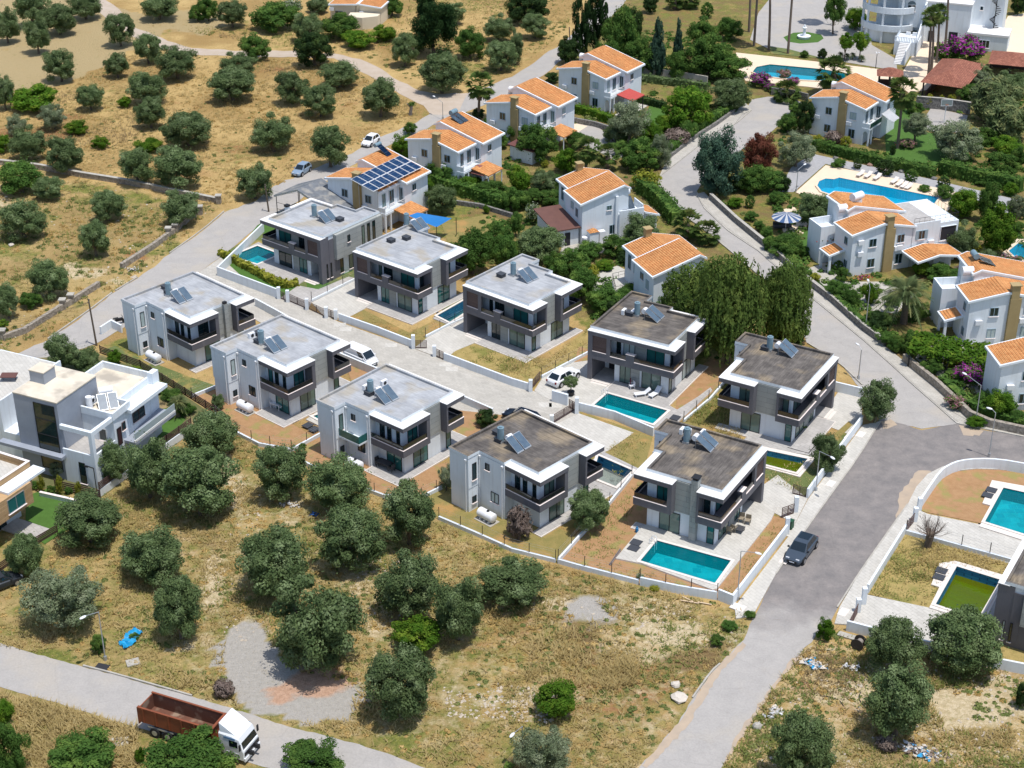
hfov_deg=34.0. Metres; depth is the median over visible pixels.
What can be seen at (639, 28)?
evergreen tree
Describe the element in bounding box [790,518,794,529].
wheelie bin
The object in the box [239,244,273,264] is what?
swimming pool
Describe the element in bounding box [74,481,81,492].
yellow shrub
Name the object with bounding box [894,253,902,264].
window
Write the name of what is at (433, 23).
pine tree
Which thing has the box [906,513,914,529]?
gate
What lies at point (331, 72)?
olive tree
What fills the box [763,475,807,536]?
driveway
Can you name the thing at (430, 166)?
leafy tree
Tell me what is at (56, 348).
olive tree
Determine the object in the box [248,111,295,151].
olive tree
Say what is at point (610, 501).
garden wall
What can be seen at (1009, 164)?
leafy tree
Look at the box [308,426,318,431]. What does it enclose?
pump hatch
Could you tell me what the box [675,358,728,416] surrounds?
garden ground
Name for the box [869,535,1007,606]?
garden ground
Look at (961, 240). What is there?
olive tree
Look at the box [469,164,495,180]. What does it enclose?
garden canopy
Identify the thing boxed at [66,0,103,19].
olive tree
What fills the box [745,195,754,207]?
clipped bush
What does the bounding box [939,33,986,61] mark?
flowering bush
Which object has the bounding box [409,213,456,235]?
shade sail
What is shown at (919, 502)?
gate post
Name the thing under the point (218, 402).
bush
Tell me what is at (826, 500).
kerb
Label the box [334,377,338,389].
window
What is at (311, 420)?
terrace
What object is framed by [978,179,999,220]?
leafy tree
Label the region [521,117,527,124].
window
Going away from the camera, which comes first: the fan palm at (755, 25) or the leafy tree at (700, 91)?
the leafy tree at (700, 91)
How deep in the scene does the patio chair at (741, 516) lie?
172.25 m
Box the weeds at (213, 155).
[5,57,365,192]
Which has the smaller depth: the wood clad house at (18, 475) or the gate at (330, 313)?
the wood clad house at (18, 475)
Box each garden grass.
[105,312,853,592]
[460,318,1008,603]
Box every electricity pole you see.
[1,299,97,345]
[264,168,298,211]
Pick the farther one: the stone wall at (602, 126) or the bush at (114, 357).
the stone wall at (602, 126)
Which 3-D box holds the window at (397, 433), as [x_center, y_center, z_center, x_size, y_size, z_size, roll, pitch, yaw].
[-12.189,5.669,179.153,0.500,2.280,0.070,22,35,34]
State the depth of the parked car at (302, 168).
258.32 m
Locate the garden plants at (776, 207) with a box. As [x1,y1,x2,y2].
[430,30,1023,358]
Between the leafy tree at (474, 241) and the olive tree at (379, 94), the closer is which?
the leafy tree at (474, 241)
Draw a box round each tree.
[0,4,21,42]
[0,73,14,109]
[0,134,10,152]
[0,157,44,195]
[0,197,48,241]
[0,280,20,318]
[0,698,14,725]
[0,721,31,767]
[3,528,43,575]
[4,124,47,160]
[5,82,58,111]
[5,113,27,133]
[11,0,52,21]
[15,561,104,631]
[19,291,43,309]
[20,13,50,53]
[24,257,68,301]
[30,174,65,199]
[37,103,66,129]
[38,1,78,34]
[41,47,76,81]
[42,332,76,367]
[43,134,84,172]
[47,725,118,767]
[48,463,63,476]
[52,488,124,547]
[63,118,88,134]
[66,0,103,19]
[69,345,100,371]
[75,82,104,110]
[77,217,110,256]
[89,189,128,220]
[90,135,110,148]
[98,437,126,479]
[102,12,134,45]
[102,52,130,77]
[116,95,131,106]
[116,430,170,498]
[117,146,154,182]
[118,522,188,586]
[125,67,168,100]
[132,31,161,63]
[132,95,166,127]
[132,137,163,152]
[136,0,179,19]
[140,723,239,767]
[147,144,203,188]
[152,437,242,521]
[152,572,206,640]
[154,44,198,79]
[157,108,213,147]
[159,187,202,224]
[159,387,182,400]
[177,402,196,415]
[180,406,239,454]
[188,3,204,20]
[196,0,218,21]
[206,65,255,100]
[215,0,247,27]
[218,51,258,72]
[233,518,314,597]
[234,162,273,199]
[237,31,271,60]
[248,0,299,32]
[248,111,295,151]
[250,435,309,501]
[267,569,367,672]
[272,68,310,104]
[281,735,345,767]
[291,10,325,37]
[293,28,333,66]
[300,82,338,116]
[301,449,374,509]
[305,0,328,12]
[308,123,350,167]
[312,499,387,573]
[316,59,361,87]
[321,12,360,39]
[340,29,377,47]
[360,76,399,117]
[364,640,436,722]
[370,548,441,617]
[373,23,398,42]
[380,477,437,547]
[387,0,403,16]
[390,132,408,157]
[390,611,446,654]
[391,31,419,66]
[402,122,417,134]
[406,0,460,54]
[416,47,467,93]
[424,182,458,213]
[425,161,437,174]
[427,567,486,640]
[428,177,433,189]
[433,161,454,177]
[437,463,450,491]
[441,1,466,21]
[451,225,495,274]
[454,24,486,59]
[457,175,476,183]
[472,108,485,117]
[474,408,497,427]
[475,180,509,193]
[475,553,549,610]
[483,12,515,39]
[483,39,518,70]
[483,220,514,258]
[491,233,518,264]
[498,186,523,210]
[502,134,508,145]
[504,0,552,21]
[505,126,518,141]
[506,164,533,190]
[506,211,522,236]
[508,29,523,64]
[509,724,571,767]
[510,189,530,209]
[512,241,523,255]
[515,120,558,163]
[517,224,566,260]
[519,12,550,38]
[524,188,543,202]
[529,168,558,190]
[532,677,580,720]
[537,189,558,205]
[543,250,567,272]
[544,72,558,82]
[548,247,591,278]
[551,147,576,172]
[552,174,560,189]
[557,35,578,62]
[562,130,585,147]
[562,375,578,395]
[567,485,611,531]
[570,266,598,300]
[571,0,590,54]
[574,240,604,260]
[584,283,625,314]
[588,0,608,48]
[595,36,619,50]
[595,258,613,270]
[600,0,642,55]
[601,233,630,256]
[602,125,625,141]
[606,296,620,311]
[607,99,651,142]
[611,139,627,153]
[616,250,625,263]
[616,287,636,298]
[618,281,633,292]
[619,150,646,172]
[620,135,662,170]
[623,35,653,74]
[623,211,663,240]
[631,5,643,34]
[637,120,663,142]
[643,0,658,12]
[648,16,665,75]
[650,133,672,167]
[654,114,677,130]
[660,259,716,344]
[661,82,713,126]
[664,50,692,77]
[673,17,683,52]
[677,120,697,140]
[684,32,731,79]
[685,87,708,105]
[686,15,722,52]
[691,123,745,196]
[694,251,770,367]
[704,51,752,79]
[708,76,754,108]
[716,16,743,40]
[726,175,742,192]
[727,196,743,207]
[734,171,754,191]
[738,162,773,193]
[742,132,778,168]
[744,210,758,220]
[753,166,784,193]
[760,254,813,343]
[762,235,773,250]
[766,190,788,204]
[766,231,802,256]
[770,704,838,767]
[773,172,791,191]
[777,111,798,132]
[777,127,816,166]
[788,101,803,114]
[791,328,809,343]
[796,98,816,133]
[796,192,828,223]
[799,245,809,256]
[809,431,847,472]
[824,0,847,33]
[825,278,848,295]
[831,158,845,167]
[835,267,851,281]
[839,32,853,60]
[843,288,860,305]
[844,6,866,29]
[853,32,871,58]
[857,376,897,424]
[861,282,882,303]
[862,659,937,742]
[864,612,929,670]
[866,309,880,318]
[868,310,892,331]
[875,330,895,345]
[885,296,899,306]
[887,335,905,352]
[901,329,918,350]
[902,112,932,144]
[907,100,925,113]
[908,302,930,319]
[910,262,931,275]
[916,512,948,548]
[918,357,944,373]
[922,603,1008,678]
[926,117,983,160]
[926,261,952,279]
[934,41,945,58]
[934,183,954,199]
[941,268,957,276]
[945,368,961,383]
[946,219,979,258]
[948,187,980,217]
[955,83,976,102]
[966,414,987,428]
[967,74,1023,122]
[969,69,991,84]
[972,390,989,404]
[974,134,985,146]
[975,178,986,186]
[975,366,984,379]
[976,201,1018,255]
[977,248,996,255]
[978,127,999,143]
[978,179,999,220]
[982,388,1018,417]
[983,150,1022,174]
[989,134,1023,154]
[993,68,1023,90]
[1003,182,1019,194]
[1006,194,1023,217]
[1008,408,1023,423]
[1010,0,1023,14]
[1010,145,1023,165]
[1012,221,1023,233]
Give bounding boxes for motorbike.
[113,316,123,322]
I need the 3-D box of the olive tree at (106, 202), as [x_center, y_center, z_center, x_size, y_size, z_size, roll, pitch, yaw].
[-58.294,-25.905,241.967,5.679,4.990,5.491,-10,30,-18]
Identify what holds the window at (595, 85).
in the tiled villa at (606, 78)
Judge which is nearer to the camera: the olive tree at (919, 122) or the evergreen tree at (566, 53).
the olive tree at (919, 122)
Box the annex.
[533,204,580,245]
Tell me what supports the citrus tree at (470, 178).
on the ground at (266, 684)
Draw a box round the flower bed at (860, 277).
[853,273,872,279]
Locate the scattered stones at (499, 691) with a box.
[218,495,739,723]
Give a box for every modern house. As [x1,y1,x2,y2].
[121,271,255,373]
[210,314,350,427]
[259,198,382,284]
[316,363,465,485]
[352,212,467,324]
[448,409,610,536]
[462,253,582,362]
[587,291,709,404]
[630,418,767,544]
[715,332,838,453]
[988,537,1023,650]
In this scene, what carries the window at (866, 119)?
in the tiled villa at (857, 108)
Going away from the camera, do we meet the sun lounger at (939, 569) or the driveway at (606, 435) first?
the sun lounger at (939, 569)
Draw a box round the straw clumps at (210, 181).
[0,57,407,336]
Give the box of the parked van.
[343,341,378,365]
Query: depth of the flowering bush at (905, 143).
267.72 m
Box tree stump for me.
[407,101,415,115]
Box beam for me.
[609,548,620,564]
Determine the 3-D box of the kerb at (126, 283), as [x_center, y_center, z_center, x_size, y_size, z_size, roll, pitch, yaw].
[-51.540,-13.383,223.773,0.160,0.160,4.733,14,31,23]
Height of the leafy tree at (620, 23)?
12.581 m
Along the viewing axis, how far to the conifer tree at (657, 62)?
297.20 m
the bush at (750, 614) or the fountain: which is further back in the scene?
the fountain
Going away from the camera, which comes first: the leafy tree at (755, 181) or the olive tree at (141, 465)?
the olive tree at (141, 465)
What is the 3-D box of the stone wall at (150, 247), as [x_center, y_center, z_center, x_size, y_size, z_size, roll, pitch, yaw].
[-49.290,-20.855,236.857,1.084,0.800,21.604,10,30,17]
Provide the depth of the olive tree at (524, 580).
158.41 m
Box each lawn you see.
[26,489,67,543]
[155,408,184,439]
[645,106,664,125]
[770,46,823,58]
[784,32,823,42]
[796,227,807,245]
[885,108,972,165]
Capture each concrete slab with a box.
[95,663,109,669]
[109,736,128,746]
[125,657,140,666]
[729,602,746,611]
[837,631,855,639]
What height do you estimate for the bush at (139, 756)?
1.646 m
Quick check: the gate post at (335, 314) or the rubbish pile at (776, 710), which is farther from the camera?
the gate post at (335, 314)
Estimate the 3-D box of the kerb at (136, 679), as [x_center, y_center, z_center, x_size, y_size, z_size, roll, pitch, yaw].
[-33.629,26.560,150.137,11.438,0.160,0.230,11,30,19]
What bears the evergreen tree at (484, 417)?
on the garden ground at (469, 427)
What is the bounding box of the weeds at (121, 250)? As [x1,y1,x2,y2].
[0,0,565,345]
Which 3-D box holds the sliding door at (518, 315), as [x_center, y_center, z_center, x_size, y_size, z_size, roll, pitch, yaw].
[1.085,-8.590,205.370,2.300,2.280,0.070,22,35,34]
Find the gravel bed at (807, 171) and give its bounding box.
[778,154,1016,212]
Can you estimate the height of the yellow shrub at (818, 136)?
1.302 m
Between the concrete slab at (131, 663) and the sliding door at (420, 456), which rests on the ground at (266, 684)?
the concrete slab at (131, 663)
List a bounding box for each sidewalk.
[660,103,751,175]
[696,192,1023,436]
[735,422,878,618]
[835,466,1006,624]
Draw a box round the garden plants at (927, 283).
[468,29,1023,418]
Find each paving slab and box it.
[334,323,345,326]
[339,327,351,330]
[385,343,396,346]
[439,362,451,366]
[446,367,457,370]
[539,402,551,406]
[549,403,561,407]
[779,556,787,564]
[825,480,835,486]
[837,607,849,616]
[855,431,865,436]
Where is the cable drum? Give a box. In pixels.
[851,635,866,650]
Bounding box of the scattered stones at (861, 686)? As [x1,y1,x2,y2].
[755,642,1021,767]
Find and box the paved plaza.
[750,0,896,68]
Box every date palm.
[165,393,189,419]
[871,275,932,330]
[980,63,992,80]
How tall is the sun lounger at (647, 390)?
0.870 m
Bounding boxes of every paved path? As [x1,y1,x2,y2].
[900,41,943,92]
[1005,13,1023,52]
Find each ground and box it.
[0,0,1023,767]
[32,355,203,496]
[103,346,215,395]
[197,390,311,446]
[222,257,294,295]
[227,233,306,286]
[252,211,352,296]
[294,437,447,493]
[328,270,353,283]
[349,366,367,380]
[350,310,445,346]
[428,411,652,562]
[442,214,505,243]
[451,328,588,389]
[456,410,503,436]
[563,477,784,599]
[575,346,587,361]
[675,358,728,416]
[682,385,729,434]
[765,433,846,494]
[834,421,851,439]
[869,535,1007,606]
[922,469,1023,522]
[1001,645,1023,662]
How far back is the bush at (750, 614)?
157.97 m
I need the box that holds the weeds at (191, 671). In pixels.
[51,437,747,767]
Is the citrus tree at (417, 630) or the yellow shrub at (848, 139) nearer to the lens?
the citrus tree at (417, 630)
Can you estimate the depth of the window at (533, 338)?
205.92 m
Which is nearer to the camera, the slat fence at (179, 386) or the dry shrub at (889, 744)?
the dry shrub at (889, 744)
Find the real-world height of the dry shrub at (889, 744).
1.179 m
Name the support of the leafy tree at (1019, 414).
on the ground at (266, 684)
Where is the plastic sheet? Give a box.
[118,627,142,648]
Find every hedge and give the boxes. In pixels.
[217,247,299,288]
[427,172,508,208]
[574,102,614,122]
[632,176,685,225]
[635,95,667,108]
[641,72,708,90]
[667,101,737,152]
[766,236,811,277]
[811,138,938,178]
[823,284,882,333]
[937,157,1023,193]
[937,373,1023,424]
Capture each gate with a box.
[289,294,304,307]
[309,302,323,315]
[328,309,333,317]
[415,340,426,347]
[436,349,443,359]
[532,372,539,387]
[554,402,574,421]
[781,503,794,517]
[792,484,806,496]
[850,604,858,620]
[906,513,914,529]
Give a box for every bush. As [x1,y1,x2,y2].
[0,318,8,329]
[32,481,38,488]
[47,485,55,492]
[64,486,72,494]
[90,634,105,654]
[106,349,122,363]
[128,632,139,639]
[134,747,144,762]
[211,393,225,409]
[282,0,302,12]
[482,205,490,213]
[504,761,514,767]
[524,201,538,222]
[700,2,713,18]
[709,633,724,645]
[720,619,738,631]
[743,610,755,618]
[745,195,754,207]
[747,71,771,86]
[753,220,765,230]
[760,226,772,236]
[763,83,774,90]
[776,68,791,77]
[786,76,800,83]
[800,49,808,57]
[815,616,835,640]
[817,48,827,57]
[832,260,842,270]
[853,158,861,168]
[875,159,894,175]
[890,144,895,154]
[899,139,916,148]
[904,169,918,181]
[918,184,931,191]
[937,177,950,185]
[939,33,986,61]
[943,393,969,410]
[950,362,983,386]
[991,181,1002,191]
[997,253,1023,260]
[1016,680,1023,705]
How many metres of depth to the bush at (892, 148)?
265.28 m
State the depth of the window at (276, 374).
191.02 m
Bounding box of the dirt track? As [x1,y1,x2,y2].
[100,0,466,114]
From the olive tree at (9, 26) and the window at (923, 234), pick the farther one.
the olive tree at (9, 26)
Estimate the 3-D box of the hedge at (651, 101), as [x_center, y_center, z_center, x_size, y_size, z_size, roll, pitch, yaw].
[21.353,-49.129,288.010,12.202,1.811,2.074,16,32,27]
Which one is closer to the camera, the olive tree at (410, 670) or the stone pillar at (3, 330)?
the olive tree at (410, 670)
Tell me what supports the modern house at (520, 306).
on the ground at (266, 684)
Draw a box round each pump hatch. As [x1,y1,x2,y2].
[301,422,313,428]
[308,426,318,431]
[627,544,640,551]
[629,538,642,545]
[669,414,680,420]
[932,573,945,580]
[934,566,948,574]
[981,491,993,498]
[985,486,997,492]
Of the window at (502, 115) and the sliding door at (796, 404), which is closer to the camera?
the sliding door at (796, 404)
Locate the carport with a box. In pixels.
[274,178,355,213]
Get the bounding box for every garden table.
[270,401,279,410]
[375,458,392,466]
[734,524,744,533]
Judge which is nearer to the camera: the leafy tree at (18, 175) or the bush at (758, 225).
the bush at (758, 225)
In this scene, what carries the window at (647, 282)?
in the tiled villa at (652, 259)
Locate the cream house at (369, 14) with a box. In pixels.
[328,0,389,29]
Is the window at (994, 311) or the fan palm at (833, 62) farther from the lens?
the fan palm at (833, 62)
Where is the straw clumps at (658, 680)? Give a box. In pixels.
[0,448,1021,767]
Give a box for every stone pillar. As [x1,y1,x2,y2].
[0,328,5,339]
[58,297,65,309]
[66,292,74,304]
[164,226,171,234]
[171,222,178,232]
[197,204,202,214]
[215,194,221,203]
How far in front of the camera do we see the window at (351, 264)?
226.93 m
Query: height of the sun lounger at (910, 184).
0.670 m
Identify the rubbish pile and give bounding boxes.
[279,500,299,506]
[769,704,783,715]
[799,657,827,669]
[841,662,859,670]
[895,739,949,761]
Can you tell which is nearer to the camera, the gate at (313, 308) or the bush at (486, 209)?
the gate at (313, 308)
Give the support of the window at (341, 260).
in the modern house at (315, 241)
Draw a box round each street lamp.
[79,612,106,661]
[509,726,522,746]
[737,551,761,600]
[814,451,834,490]
[855,343,861,379]
[866,279,869,322]
[962,372,981,419]
[986,407,995,456]
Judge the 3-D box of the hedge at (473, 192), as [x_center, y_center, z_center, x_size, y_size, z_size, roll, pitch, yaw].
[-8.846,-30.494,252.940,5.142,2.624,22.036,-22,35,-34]
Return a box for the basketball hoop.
[941,99,952,121]
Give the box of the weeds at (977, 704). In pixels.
[743,633,1023,767]
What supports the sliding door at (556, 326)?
in the modern house at (520, 306)
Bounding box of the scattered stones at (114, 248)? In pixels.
[5,190,205,337]
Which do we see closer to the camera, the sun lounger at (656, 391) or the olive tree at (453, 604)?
the olive tree at (453, 604)
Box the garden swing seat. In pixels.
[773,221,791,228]
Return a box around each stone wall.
[0,159,221,202]
[2,281,100,340]
[119,217,192,268]
[457,200,512,217]
[574,117,608,129]
[667,109,734,159]
[709,193,885,345]
[771,87,808,100]
[902,353,1023,434]
[916,96,970,113]
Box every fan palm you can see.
[464,70,495,118]
[573,135,602,166]
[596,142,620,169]
[665,0,682,9]
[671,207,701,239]
[676,0,689,7]
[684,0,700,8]
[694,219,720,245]
[748,0,750,31]
[753,0,757,45]
[767,0,770,49]
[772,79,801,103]
[787,0,792,53]
[815,54,853,89]
[888,75,920,148]
[920,6,941,73]
[923,4,943,70]
[935,3,949,62]
[944,0,948,43]
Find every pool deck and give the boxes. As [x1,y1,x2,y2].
[736,53,892,88]
[795,165,954,211]
[1002,238,1023,256]
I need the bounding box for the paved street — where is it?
[200,257,576,423]
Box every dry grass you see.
[0,0,573,349]
[0,50,418,203]
[0,621,646,767]
[722,627,1023,767]
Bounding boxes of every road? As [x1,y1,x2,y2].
[0,643,423,767]
[18,0,625,357]
[639,618,818,767]
[658,97,955,428]
[755,418,1023,623]
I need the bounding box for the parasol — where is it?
[772,212,800,230]
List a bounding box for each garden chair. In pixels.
[388,464,394,472]
[629,380,634,389]
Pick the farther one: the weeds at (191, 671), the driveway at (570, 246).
the driveway at (570, 246)
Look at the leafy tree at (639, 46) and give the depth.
297.21 m
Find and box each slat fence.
[0,525,57,569]
[54,479,100,497]
[98,417,191,494]
[99,345,215,411]
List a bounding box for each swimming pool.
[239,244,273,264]
[309,413,317,420]
[434,299,462,322]
[591,388,670,425]
[594,454,635,488]
[636,535,734,585]
[751,64,845,81]
[766,449,811,474]
[815,176,940,204]
[932,564,999,614]
[981,485,1023,535]
[1006,241,1023,260]
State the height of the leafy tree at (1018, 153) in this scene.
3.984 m
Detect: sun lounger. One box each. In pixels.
[634,387,650,397]
[648,385,661,398]
[856,169,865,177]
[863,170,872,176]
[873,172,881,178]
[890,176,899,184]
[895,179,903,186]
[899,181,908,187]
[904,182,912,189]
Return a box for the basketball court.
[927,109,967,131]
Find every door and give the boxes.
[117,426,122,445]
[198,321,208,336]
[205,340,219,361]
[275,395,289,414]
[278,250,292,268]
[279,230,291,242]
[293,370,303,385]
[299,237,304,248]
[299,258,307,273]
[300,389,315,410]
[381,287,389,303]
[384,267,392,279]
[387,451,401,471]
[397,293,411,311]
[401,273,414,287]
[407,426,417,442]
[413,445,427,467]
[437,284,449,303]
[491,322,499,339]
[495,301,504,315]
[509,329,524,349]
[513,308,527,323]
[544,479,554,495]
[549,499,564,521]
[551,320,562,340]
[565,232,569,245]
[609,363,614,369]
[619,366,630,383]
[623,343,634,355]
[641,371,660,390]
[646,349,664,364]
[657,485,667,500]
[659,512,679,533]
[682,359,690,379]
[715,503,722,512]
[718,521,728,539]
[734,508,739,520]
[739,387,749,401]
[740,412,760,433]
[793,401,800,412]
[795,422,803,437]
[808,410,813,422]
[948,32,957,42]
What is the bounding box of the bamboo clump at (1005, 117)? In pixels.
[982,96,1023,141]
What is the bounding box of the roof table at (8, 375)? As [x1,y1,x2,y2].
[0,372,17,379]
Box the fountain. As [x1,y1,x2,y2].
[797,25,810,39]
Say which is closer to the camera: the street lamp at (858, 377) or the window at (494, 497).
the window at (494, 497)
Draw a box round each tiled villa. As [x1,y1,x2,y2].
[324,141,430,232]
[404,108,504,181]
[483,77,577,149]
[556,45,644,112]
[556,161,659,244]
[622,225,706,303]
[806,191,960,276]
[809,73,898,145]
[929,249,1023,343]
[981,337,1023,409]
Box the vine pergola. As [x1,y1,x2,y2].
[906,328,990,369]
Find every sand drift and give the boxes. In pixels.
[642,642,745,767]
[723,656,799,765]
[881,419,896,428]
[896,470,930,517]
[959,425,982,435]
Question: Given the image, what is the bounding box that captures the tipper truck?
[136,691,259,762]
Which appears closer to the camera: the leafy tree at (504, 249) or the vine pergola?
the vine pergola
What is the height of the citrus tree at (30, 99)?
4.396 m
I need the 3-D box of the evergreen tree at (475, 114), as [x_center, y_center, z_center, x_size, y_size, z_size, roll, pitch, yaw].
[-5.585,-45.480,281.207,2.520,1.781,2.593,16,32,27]
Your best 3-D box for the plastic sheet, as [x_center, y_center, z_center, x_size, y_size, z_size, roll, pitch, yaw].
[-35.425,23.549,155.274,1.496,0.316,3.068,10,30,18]
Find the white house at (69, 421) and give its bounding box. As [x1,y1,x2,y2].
[0,349,175,488]
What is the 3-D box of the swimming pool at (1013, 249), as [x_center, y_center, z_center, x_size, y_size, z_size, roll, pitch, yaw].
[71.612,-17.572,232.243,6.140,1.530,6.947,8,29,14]
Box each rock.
[670,691,687,703]
[671,681,679,687]
[752,722,761,728]
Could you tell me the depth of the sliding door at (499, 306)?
207.30 m
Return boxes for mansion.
[860,0,1011,65]
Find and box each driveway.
[282,277,352,310]
[312,281,369,317]
[415,320,478,359]
[534,361,613,408]
[557,414,632,453]
[560,242,602,253]
[579,124,622,157]
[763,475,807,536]
[828,392,861,433]
[854,595,980,640]
[908,511,1020,562]
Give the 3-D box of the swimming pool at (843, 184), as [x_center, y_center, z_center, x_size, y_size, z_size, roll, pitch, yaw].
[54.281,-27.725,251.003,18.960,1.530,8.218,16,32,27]
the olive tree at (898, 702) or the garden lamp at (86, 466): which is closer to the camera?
the olive tree at (898, 702)
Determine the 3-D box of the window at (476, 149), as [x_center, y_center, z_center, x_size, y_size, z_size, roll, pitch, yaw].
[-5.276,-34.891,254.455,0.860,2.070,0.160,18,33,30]
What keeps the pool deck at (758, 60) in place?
on the ground at (266, 684)
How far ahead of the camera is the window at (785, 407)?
185.28 m
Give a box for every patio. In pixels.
[574,124,586,131]
[594,266,624,289]
[615,103,647,115]
[779,207,806,233]
[809,262,911,312]
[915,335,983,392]
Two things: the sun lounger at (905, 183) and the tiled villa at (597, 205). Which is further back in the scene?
the sun lounger at (905, 183)
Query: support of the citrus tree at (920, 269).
on the ground at (266, 684)
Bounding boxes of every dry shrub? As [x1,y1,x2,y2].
[212,677,235,698]
[505,503,533,540]
[663,127,690,144]
[824,130,842,143]
[875,734,898,751]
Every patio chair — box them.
[726,526,733,533]
[738,512,744,522]
[745,514,751,524]
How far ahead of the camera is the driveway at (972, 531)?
170.39 m
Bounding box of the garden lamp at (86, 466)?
[84,465,96,488]
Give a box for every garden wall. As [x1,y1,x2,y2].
[39,491,76,502]
[98,434,182,495]
[99,320,122,334]
[191,383,215,397]
[214,406,291,451]
[216,224,276,297]
[255,298,287,316]
[292,429,319,450]
[305,455,421,497]
[311,275,353,301]
[337,352,376,371]
[338,313,410,346]
[421,480,445,494]
[425,310,462,337]
[438,507,555,562]
[443,352,528,390]
[460,395,492,409]
[541,346,587,378]
[552,390,567,405]
[557,465,632,561]
[558,549,639,584]
[579,402,653,435]
[640,568,717,599]
[642,68,707,82]
[683,381,724,421]
[718,525,787,604]
[806,415,862,497]
[835,381,862,396]
[846,620,1023,674]
[867,524,906,593]
[905,520,1014,562]
[921,458,1023,505]
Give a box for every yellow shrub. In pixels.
[36,475,44,490]
[55,475,63,493]
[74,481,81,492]
[541,160,548,167]
[580,264,599,277]
[630,168,661,185]
[649,585,659,591]
[810,272,820,280]
[812,134,822,139]
[840,136,851,146]
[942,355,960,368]
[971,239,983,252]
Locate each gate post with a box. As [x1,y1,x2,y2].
[276,286,280,298]
[285,290,289,301]
[305,298,308,309]
[324,306,327,317]
[334,309,337,319]
[411,334,414,348]
[432,345,435,356]
[529,379,532,391]
[550,414,553,421]
[575,397,578,413]
[785,516,790,533]
[793,495,798,512]
[855,597,861,612]
[861,587,867,604]
[913,507,918,521]
[917,497,922,510]
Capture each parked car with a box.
[0,570,23,589]
[291,161,311,176]
[361,132,379,146]
[502,407,540,416]
[546,367,579,387]
[784,531,818,564]
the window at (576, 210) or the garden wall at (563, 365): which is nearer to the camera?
the garden wall at (563, 365)
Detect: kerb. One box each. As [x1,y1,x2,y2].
[47,292,111,338]
[83,664,191,696]
[115,277,137,290]
[169,211,223,252]
[660,110,751,174]
[689,218,755,272]
[692,663,720,697]
[696,191,958,421]
[775,421,880,574]
[807,343,862,384]
[836,504,907,607]
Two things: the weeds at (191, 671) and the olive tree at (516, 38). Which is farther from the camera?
the olive tree at (516, 38)
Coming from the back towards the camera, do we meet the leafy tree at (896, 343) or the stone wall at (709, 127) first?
the stone wall at (709, 127)
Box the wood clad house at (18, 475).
[0,451,48,536]
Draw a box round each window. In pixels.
[7,490,26,515]
[33,402,63,471]
[78,462,87,485]
[99,429,106,441]
[121,421,126,431]
[132,405,145,423]
[140,311,146,328]
[143,341,148,348]
[157,336,164,348]
[175,321,179,333]
[180,324,184,336]
[187,327,190,339]
[230,359,236,376]
[233,389,238,397]
[241,359,246,367]
[248,385,256,397]
[268,369,272,381]
[274,371,278,384]
[282,375,286,388]
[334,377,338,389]
[338,413,344,429]
[340,258,344,273]
[341,188,347,197]
[349,253,353,269]
[350,413,355,422]
[357,443,365,453]
[361,225,364,243]
[365,195,371,204]
[367,222,370,241]
[372,220,375,238]
[378,264,381,275]
[379,423,384,437]
[382,193,386,207]
[387,427,391,440]
[389,189,394,204]
[396,431,399,444]
[398,187,403,201]
[412,183,416,191]
[418,298,422,313]
[420,275,423,287]
[421,149,426,157]
[444,154,450,163]
[446,431,450,448]
[460,153,464,166]
[467,149,471,163]
[472,462,477,481]
[472,495,477,504]
[475,147,478,160]
[484,463,489,471]
[489,299,492,310]
[490,491,498,505]
[499,112,505,120]
[515,475,519,489]
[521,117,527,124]
[523,479,526,492]
[532,336,535,350]
[532,483,535,497]
[534,312,537,324]
[543,112,546,125]
[551,111,554,123]
[560,186,563,201]
[571,77,576,85]
[575,207,577,218]
[592,82,597,89]
[592,97,597,107]
[607,80,609,92]
[609,224,614,234]
[612,77,615,90]
[616,342,620,353]
[619,76,623,88]
[627,254,630,270]
[639,271,643,281]
[645,279,648,290]
[668,378,671,393]
[670,355,672,366]
[703,499,710,513]
[706,526,713,544]
[782,399,788,411]
[784,424,791,441]
[823,124,830,132]
[825,107,831,115]
[843,236,847,245]
[848,129,854,138]
[849,112,856,120]
[865,111,868,123]
[866,258,874,268]
[869,107,873,120]
[869,238,876,247]
[876,106,880,118]
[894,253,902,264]
[896,234,904,243]
[908,1,915,11]
[915,229,927,240]
[960,326,963,336]
[962,301,966,311]
[979,40,989,48]
[985,328,995,338]
[988,307,998,317]
[999,620,1005,640]
[1006,623,1012,642]
[1018,393,1023,404]
[1019,326,1023,337]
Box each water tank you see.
[144,350,164,365]
[234,399,255,416]
[348,456,365,469]
[474,507,498,527]
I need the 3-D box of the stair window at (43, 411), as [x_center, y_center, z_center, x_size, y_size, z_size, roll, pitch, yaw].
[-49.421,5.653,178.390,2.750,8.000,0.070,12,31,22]
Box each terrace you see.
[246,242,307,283]
[306,412,317,425]
[433,316,462,325]
[590,452,637,495]
[596,387,711,428]
[612,270,633,290]
[616,494,777,589]
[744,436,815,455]
[762,446,814,477]
[929,561,1001,614]
[979,480,1023,540]
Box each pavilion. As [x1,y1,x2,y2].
[877,67,903,86]
[921,58,984,99]
[988,50,1023,73]

